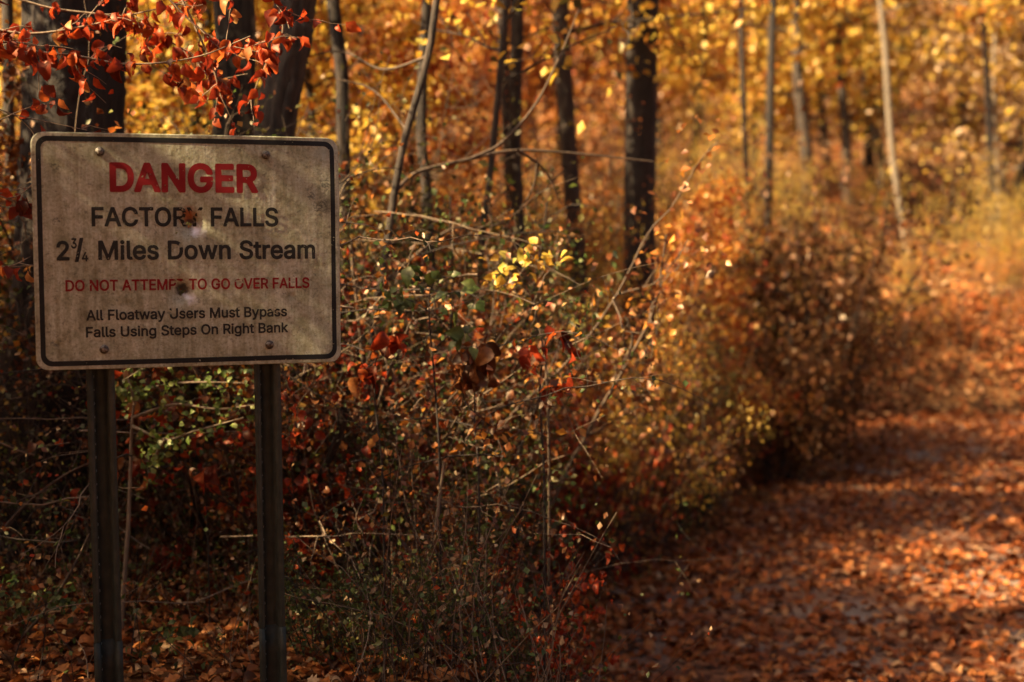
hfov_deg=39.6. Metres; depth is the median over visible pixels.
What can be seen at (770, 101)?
sapling
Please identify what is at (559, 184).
yellow shrub
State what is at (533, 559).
green shrub
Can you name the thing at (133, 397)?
green sprig
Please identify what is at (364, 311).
red shrub
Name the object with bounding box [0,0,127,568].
tree
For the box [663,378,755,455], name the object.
dark shrub
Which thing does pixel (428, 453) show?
red shrub
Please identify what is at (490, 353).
red leaf seedling
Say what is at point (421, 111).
sapling
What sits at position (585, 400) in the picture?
rusty shrub
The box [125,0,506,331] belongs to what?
hickory tree
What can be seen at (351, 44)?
oak tree
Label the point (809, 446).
cedar bush
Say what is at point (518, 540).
green shrub
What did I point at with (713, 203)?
shrub
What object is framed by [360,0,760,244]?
oak tree
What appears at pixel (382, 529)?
green shrub
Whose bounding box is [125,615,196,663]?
green sprig
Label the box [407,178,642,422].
orange shrub
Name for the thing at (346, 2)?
hickory tree
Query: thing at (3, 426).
twiggy shrub
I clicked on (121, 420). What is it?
yellow shrub
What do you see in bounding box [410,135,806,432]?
twiggy shrub
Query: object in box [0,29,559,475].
twiggy shrub
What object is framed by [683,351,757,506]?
yellow shrub
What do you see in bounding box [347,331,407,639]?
red leaf seedling
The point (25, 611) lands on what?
green sprig
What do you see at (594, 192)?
orange shrub
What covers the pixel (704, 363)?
dark shrub
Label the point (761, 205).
yellow shrub
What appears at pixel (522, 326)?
dark shrub
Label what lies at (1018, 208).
yellow shrub
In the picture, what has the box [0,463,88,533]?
dead branch
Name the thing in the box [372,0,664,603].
sapling
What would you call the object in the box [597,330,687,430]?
orange shrub
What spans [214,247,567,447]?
dark shrub
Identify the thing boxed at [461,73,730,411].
orange shrub
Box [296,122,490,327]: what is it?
orange shrub
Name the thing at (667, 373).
dark shrub
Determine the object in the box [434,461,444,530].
dead branch
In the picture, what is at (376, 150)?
yellow shrub
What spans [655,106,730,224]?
yellow shrub
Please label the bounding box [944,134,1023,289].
yellow shrub
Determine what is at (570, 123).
twiggy shrub
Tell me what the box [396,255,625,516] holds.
rusty shrub
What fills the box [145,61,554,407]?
orange shrub
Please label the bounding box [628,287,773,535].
rusty shrub
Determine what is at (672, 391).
rusty shrub
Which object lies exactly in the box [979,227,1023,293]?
yellow shrub
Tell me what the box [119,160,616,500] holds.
dark shrub
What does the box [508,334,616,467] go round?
rusty shrub
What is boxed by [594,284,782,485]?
rusty shrub
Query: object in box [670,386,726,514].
rusty shrub
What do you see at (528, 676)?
green shrub
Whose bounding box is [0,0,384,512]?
yellow shrub
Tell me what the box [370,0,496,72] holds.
maple tree
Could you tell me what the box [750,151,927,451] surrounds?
cedar bush
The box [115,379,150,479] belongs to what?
rusty shrub
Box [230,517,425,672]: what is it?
green shrub
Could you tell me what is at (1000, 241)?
yellow shrub
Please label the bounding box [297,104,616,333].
twiggy shrub
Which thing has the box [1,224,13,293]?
oak tree
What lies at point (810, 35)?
beech tree
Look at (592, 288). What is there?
rusty shrub
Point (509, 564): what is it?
red shrub
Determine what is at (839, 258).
cedar bush
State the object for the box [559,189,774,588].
yellow shrub
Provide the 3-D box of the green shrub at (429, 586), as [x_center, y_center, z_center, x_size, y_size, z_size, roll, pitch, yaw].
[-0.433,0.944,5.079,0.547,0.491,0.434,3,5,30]
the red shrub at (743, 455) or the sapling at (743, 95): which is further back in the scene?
the sapling at (743, 95)
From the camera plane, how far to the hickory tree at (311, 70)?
15.80 m
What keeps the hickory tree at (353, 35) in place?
on the ground
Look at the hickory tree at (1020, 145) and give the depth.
31.50 m
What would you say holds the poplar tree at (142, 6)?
on the ground
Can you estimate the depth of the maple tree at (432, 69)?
10.31 m
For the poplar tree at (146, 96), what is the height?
6.044 m
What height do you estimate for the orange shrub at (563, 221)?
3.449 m
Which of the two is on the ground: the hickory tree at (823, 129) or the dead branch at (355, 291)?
the hickory tree at (823, 129)
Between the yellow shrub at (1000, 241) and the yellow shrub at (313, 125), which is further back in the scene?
the yellow shrub at (1000, 241)
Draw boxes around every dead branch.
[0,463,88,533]
[24,533,89,636]
[149,652,163,667]
[312,406,349,482]
[349,243,370,473]
[361,569,389,610]
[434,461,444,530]
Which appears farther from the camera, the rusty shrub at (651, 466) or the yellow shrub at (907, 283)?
the yellow shrub at (907, 283)
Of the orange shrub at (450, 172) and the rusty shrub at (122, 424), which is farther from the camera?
the orange shrub at (450, 172)
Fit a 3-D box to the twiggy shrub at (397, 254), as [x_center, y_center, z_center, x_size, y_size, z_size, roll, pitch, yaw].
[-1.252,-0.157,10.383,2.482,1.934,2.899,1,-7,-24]
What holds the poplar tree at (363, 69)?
on the ground
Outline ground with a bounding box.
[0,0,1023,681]
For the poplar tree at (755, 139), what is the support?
on the ground
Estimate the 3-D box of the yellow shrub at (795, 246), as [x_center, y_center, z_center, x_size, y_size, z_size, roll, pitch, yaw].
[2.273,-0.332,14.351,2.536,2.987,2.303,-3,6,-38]
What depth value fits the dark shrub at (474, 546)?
7.31 m
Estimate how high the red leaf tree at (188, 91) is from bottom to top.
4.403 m
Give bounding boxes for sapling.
[1,0,16,239]
[309,0,652,476]
[326,0,352,388]
[370,0,643,409]
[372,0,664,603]
[479,234,573,679]
[739,0,750,245]
[762,0,776,331]
[979,1,1023,261]
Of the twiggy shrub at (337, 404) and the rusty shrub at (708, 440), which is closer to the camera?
the twiggy shrub at (337, 404)
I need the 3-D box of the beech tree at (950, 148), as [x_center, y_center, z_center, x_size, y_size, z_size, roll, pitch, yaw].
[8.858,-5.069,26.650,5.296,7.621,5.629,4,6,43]
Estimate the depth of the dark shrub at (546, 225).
6.79 m
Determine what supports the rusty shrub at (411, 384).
on the ground
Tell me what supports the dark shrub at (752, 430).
on the ground
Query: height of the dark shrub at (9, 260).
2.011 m
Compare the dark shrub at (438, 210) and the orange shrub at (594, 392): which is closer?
the dark shrub at (438, 210)
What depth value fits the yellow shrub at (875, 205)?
25.84 m
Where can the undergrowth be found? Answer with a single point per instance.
(48, 539)
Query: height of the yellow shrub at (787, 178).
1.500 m
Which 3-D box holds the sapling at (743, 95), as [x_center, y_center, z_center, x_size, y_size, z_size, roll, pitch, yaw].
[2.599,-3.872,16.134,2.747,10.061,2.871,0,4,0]
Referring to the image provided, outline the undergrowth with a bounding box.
[0,1,743,681]
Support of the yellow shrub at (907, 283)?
on the ground
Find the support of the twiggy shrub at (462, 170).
on the ground
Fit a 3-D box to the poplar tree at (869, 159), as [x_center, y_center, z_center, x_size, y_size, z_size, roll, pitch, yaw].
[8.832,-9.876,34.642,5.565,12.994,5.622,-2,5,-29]
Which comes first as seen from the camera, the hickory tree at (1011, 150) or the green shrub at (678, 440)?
the green shrub at (678, 440)
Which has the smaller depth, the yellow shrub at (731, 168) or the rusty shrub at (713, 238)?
the rusty shrub at (713, 238)
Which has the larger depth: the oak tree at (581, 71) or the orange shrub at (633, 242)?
the oak tree at (581, 71)
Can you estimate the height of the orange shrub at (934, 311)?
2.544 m
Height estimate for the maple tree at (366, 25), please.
11.079 m
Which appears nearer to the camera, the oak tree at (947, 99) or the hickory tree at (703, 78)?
the hickory tree at (703, 78)
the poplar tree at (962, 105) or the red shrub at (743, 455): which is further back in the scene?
the poplar tree at (962, 105)
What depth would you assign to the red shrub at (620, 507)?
8.60 m
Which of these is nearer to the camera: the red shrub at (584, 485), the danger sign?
the danger sign
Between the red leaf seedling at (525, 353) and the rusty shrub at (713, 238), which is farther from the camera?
the rusty shrub at (713, 238)
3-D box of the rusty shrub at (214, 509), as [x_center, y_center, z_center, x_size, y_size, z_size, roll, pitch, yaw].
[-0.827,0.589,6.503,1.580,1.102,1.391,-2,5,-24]
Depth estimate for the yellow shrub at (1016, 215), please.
25.94 m
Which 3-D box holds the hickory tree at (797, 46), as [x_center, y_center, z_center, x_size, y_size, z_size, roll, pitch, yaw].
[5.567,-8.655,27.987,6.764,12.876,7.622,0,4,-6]
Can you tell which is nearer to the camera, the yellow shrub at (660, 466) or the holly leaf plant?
the holly leaf plant
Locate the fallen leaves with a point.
(329, 672)
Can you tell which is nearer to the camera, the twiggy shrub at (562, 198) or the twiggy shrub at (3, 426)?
the twiggy shrub at (3, 426)
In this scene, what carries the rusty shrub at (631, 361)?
on the ground
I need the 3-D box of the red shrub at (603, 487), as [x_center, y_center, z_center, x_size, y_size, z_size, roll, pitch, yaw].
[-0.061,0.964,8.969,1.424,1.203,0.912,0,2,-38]
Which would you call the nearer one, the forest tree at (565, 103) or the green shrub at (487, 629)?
the green shrub at (487, 629)
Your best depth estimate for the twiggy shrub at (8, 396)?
5.99 m
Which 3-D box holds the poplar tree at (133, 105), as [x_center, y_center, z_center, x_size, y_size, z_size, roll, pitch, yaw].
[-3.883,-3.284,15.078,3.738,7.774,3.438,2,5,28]
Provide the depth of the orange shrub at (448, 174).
12.78 m
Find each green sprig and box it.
[0,566,92,669]
[115,366,254,628]
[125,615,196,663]
[428,548,499,653]
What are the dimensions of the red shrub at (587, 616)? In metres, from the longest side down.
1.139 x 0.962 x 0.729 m
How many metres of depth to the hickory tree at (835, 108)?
31.28 m
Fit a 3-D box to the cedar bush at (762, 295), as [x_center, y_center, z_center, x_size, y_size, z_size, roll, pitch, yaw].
[2.924,-0.719,14.031,3.492,4.332,3.131,3,6,38]
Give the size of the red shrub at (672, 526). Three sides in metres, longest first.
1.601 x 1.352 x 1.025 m
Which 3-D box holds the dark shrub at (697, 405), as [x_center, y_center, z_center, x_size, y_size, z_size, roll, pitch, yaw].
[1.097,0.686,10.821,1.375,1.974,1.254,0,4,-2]
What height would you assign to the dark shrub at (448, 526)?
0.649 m
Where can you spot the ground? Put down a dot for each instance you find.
(998, 400)
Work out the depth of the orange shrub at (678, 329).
10.35 m
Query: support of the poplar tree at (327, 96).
on the ground
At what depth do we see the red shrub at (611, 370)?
11.04 m
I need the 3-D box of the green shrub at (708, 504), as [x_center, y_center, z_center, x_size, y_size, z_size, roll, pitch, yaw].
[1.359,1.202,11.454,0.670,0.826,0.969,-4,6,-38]
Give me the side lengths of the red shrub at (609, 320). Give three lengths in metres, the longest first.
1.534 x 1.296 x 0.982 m
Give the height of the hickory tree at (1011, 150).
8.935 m
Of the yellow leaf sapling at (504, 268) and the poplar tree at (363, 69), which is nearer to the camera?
the yellow leaf sapling at (504, 268)
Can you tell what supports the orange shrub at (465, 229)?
on the ground
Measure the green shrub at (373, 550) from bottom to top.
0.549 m
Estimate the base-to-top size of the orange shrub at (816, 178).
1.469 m
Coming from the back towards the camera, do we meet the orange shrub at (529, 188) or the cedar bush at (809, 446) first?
the orange shrub at (529, 188)
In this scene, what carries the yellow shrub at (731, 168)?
on the ground
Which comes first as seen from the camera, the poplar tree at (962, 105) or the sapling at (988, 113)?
the sapling at (988, 113)
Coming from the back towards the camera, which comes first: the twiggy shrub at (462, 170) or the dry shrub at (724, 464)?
the twiggy shrub at (462, 170)
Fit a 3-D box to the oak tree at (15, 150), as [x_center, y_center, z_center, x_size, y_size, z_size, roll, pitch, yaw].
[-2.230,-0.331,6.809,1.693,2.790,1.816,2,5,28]
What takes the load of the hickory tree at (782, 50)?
on the ground
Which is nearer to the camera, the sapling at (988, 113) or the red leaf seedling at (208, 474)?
the red leaf seedling at (208, 474)
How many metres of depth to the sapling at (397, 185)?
6.39 m
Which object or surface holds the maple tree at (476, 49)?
on the ground
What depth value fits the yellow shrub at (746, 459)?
12.81 m
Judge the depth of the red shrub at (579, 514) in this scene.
9.17 m
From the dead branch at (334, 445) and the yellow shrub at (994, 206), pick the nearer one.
the dead branch at (334, 445)
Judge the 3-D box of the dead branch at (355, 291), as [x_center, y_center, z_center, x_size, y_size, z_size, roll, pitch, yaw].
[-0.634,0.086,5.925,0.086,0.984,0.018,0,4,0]
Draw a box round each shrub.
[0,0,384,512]
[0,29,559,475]
[0,51,506,535]
[0,84,291,538]
[0,119,517,561]
[0,158,281,541]
[0,239,423,573]
[0,266,178,473]
[0,303,52,569]
[2,1,593,458]
[9,156,584,608]
[12,226,194,504]
[13,108,588,586]
[27,161,519,589]
[45,114,733,604]
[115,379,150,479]
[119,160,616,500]
[124,364,474,612]
[136,166,623,577]
[143,69,418,485]
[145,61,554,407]
[148,372,497,564]
[158,340,453,534]
[162,90,587,425]
[170,94,493,417]
[188,26,463,335]
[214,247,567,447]
[225,408,463,587]
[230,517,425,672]
[233,271,620,638]
[282,380,522,579]
[290,368,480,562]
[295,488,434,591]
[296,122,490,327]
[296,213,607,560]
[297,1,542,343]
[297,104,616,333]
[300,431,555,632]
[302,533,455,667]
[319,307,503,493]
[335,119,473,267]
[345,452,566,635]
[346,485,509,585]
[347,300,596,584]
[350,498,417,565]
[351,0,623,370]
[353,100,541,341]
[356,156,458,329]
[357,310,493,492]
[359,290,569,544]
[366,98,525,321]
[388,113,538,224]
[392,524,494,614]
[392,560,544,681]
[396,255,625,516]
[402,65,624,295]
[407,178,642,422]
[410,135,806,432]
[414,130,699,313]
[415,509,628,681]
[442,92,681,342]
[443,219,605,344]
[444,122,623,328]
[446,521,555,670]
[448,504,501,606]
[450,494,583,618]
[453,394,676,618]
[457,115,690,359]
[458,626,555,681]
[460,429,564,564]
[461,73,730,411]
[470,527,546,645]
[487,495,542,594]
[492,108,754,573]
[493,111,674,314]
[494,434,629,573]
[501,358,593,600]
[506,408,592,581]
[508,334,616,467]
[508,408,600,590]
[509,302,704,596]
[524,57,798,342]
[524,175,699,352]
[528,103,735,359]
[532,422,628,546]
[545,374,673,529]
[549,107,774,347]
[550,278,749,562]
[552,382,721,576]
[553,373,597,444]
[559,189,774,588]
[565,339,627,457]
[566,137,735,328]
[566,316,631,461]
[567,424,629,549]
[568,287,751,577]
[574,308,659,437]
[575,302,754,550]
[575,342,687,423]
[578,456,655,560]
[589,343,702,448]
[593,152,823,503]
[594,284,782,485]
[594,326,728,433]
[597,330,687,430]
[599,319,661,367]
[613,188,811,279]
[617,371,700,544]
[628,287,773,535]
[654,355,725,516]
[654,381,750,522]
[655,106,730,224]
[655,302,742,433]
[655,442,732,532]
[656,406,703,503]
[657,85,786,230]
[657,161,894,388]
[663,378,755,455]
[663,414,756,506]
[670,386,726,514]
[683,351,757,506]
[683,375,766,473]
[687,368,781,481]
[704,101,850,271]
[705,142,762,209]
[711,355,773,491]
[712,155,806,260]
[713,410,774,485]
[714,346,776,491]
[750,157,823,237]
[756,140,817,210]
[763,135,826,209]
[785,125,875,223]
[804,189,889,284]
[831,186,976,352]
[831,276,895,365]
[839,140,922,235]
[865,176,1023,357]
[914,159,988,259]
[916,149,1023,302]
[942,194,1023,283]
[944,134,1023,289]
[945,215,1023,330]
[965,203,1023,277]
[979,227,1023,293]
[999,185,1023,258]
[1005,176,1023,254]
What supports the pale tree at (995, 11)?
on the ground
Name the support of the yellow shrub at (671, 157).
on the ground
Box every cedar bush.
[617,221,802,452]
[655,155,903,458]
[659,56,1011,477]
[681,236,883,490]
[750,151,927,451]
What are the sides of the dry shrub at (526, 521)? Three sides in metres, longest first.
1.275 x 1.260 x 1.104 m
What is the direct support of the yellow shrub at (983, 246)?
on the ground
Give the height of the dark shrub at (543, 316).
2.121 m
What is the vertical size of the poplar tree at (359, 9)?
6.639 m
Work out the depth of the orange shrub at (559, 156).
16.84 m
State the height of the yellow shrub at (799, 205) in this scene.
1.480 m
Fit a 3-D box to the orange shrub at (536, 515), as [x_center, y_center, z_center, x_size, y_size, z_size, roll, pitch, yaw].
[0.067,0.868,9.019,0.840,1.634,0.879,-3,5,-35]
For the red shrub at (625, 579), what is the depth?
9.30 m
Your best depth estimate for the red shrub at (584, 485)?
9.46 m
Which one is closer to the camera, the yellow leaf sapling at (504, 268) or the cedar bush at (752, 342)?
the yellow leaf sapling at (504, 268)
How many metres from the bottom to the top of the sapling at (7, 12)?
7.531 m
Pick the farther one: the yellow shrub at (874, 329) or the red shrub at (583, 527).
the yellow shrub at (874, 329)
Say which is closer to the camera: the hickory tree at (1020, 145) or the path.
the path
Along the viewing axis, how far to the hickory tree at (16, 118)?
15.72 m
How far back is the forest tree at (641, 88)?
11.03 m
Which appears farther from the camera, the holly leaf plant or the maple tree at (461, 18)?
the maple tree at (461, 18)
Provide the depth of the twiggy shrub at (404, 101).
6.46 m
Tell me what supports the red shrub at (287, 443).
on the ground
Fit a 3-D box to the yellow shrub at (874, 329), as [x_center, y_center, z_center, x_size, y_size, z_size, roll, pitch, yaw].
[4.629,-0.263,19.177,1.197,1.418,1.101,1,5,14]
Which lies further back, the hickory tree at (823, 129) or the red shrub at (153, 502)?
the hickory tree at (823, 129)
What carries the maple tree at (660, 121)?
on the ground
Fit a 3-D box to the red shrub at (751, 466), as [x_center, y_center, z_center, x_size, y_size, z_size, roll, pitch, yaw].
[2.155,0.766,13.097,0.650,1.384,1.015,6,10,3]
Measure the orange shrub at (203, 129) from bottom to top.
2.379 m
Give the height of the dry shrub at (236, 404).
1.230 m
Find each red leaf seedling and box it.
[193,465,219,622]
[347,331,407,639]
[449,341,500,656]
[512,322,580,681]
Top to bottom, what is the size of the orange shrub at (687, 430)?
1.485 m
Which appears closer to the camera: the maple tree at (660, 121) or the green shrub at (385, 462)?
the green shrub at (385, 462)
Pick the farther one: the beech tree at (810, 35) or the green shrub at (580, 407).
the beech tree at (810, 35)
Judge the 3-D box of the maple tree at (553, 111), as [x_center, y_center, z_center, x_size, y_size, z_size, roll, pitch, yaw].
[0.805,-7.280,38.192,4.686,7.923,4.819,-2,5,-27]
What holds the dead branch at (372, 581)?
on the ground
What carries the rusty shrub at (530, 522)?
on the ground
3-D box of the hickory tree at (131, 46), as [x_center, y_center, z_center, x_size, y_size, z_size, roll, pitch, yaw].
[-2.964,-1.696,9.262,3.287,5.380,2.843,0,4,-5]
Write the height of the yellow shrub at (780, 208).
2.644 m
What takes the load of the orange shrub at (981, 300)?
on the ground
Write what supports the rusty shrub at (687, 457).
on the ground
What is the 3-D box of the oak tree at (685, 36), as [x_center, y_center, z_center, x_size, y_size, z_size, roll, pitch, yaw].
[4.419,-10.987,41.064,7.574,11.660,7.164,3,5,30]
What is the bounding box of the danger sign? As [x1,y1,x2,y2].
[31,132,340,681]
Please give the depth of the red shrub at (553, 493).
6.19 m
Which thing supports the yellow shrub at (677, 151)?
on the ground
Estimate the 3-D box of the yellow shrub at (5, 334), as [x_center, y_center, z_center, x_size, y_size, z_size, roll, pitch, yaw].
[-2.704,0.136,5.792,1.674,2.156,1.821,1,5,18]
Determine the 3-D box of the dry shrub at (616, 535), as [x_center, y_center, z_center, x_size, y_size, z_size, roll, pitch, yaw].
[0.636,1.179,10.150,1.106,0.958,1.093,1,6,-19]
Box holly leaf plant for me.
[377,264,484,632]
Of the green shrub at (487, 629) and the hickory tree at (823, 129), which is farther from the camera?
the hickory tree at (823, 129)
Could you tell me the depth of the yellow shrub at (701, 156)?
22.38 m
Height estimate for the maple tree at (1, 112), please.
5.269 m
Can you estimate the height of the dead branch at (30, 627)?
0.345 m
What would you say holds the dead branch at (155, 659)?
on the ground
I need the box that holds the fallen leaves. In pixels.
[0,455,633,681]
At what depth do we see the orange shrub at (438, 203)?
16.43 m
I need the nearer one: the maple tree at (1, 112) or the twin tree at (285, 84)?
the twin tree at (285, 84)
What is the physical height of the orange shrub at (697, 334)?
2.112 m
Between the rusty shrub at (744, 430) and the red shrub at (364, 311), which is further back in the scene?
the rusty shrub at (744, 430)
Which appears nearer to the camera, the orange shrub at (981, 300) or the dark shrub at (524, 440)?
the dark shrub at (524, 440)
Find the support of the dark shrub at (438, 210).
on the ground
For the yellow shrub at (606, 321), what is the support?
on the ground
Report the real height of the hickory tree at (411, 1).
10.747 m
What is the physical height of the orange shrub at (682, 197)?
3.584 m
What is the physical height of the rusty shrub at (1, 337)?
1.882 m
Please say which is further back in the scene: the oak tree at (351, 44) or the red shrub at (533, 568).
the oak tree at (351, 44)
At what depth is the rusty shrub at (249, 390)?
5.49 m
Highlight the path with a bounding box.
[493,293,1023,681]
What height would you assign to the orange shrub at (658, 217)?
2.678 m
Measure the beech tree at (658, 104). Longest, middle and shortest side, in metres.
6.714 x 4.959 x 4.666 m
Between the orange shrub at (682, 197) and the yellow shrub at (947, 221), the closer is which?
the orange shrub at (682, 197)
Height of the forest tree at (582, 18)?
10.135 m
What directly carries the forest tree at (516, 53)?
on the ground
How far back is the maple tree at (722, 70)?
32.69 m
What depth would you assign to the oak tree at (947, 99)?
39.88 m
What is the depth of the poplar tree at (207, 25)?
9.07 m
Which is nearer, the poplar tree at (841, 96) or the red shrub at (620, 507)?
the red shrub at (620, 507)
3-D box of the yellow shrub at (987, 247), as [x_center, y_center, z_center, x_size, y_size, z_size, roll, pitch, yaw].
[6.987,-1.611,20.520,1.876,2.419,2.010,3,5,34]
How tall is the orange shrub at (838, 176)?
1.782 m
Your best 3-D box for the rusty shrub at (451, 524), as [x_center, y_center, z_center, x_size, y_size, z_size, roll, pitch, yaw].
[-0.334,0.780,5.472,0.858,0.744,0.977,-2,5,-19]
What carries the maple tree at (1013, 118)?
on the ground
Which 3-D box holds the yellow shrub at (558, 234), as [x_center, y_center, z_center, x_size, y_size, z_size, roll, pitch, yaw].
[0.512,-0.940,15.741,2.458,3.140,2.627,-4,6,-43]
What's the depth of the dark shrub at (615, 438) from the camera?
10.39 m
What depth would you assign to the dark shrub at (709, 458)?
11.74 m
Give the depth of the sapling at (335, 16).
8.09 m
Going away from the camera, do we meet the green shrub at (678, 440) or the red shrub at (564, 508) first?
the red shrub at (564, 508)
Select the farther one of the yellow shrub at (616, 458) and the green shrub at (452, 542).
the yellow shrub at (616, 458)
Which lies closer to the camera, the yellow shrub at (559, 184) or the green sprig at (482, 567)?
the green sprig at (482, 567)
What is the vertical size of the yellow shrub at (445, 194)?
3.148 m
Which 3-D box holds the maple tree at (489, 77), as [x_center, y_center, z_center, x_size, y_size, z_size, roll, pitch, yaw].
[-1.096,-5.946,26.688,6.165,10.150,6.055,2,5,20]
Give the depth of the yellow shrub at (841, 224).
21.70 m
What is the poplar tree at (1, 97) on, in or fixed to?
on the ground
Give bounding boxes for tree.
[0,0,21,254]
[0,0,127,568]
[0,0,163,131]
[0,0,200,248]
[0,0,327,234]
[0,0,361,281]
[0,1,202,296]
[0,6,217,430]
[0,26,20,157]
[1,0,211,254]
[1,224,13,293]
[3,0,489,214]
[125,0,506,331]
[130,2,397,187]
[133,0,389,218]
[134,10,174,130]
[143,0,407,235]
[169,0,433,151]
[179,3,415,128]
[212,0,316,548]
[296,0,417,234]
[298,1,600,363]
[324,0,612,226]
[331,3,392,189]
[342,0,672,345]
[351,0,495,147]
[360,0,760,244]
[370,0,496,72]
[373,0,595,215]
[427,0,712,242]
[464,11,624,197]
[491,0,766,137]
[508,0,529,374]
[524,0,816,510]
[528,0,735,531]
[551,0,731,159]
[572,0,756,190]
[576,2,787,96]
[588,0,854,208]
[609,0,926,206]
[673,0,941,194]
[686,0,975,145]
[688,0,830,180]
[713,0,973,207]
[716,0,942,205]
[719,0,877,123]
[750,0,956,184]
[828,0,1023,269]
[830,0,1021,228]
[837,0,1023,249]
[902,4,1020,188]
[908,0,1023,235]
[920,1,1023,220]
[1000,107,1017,185]

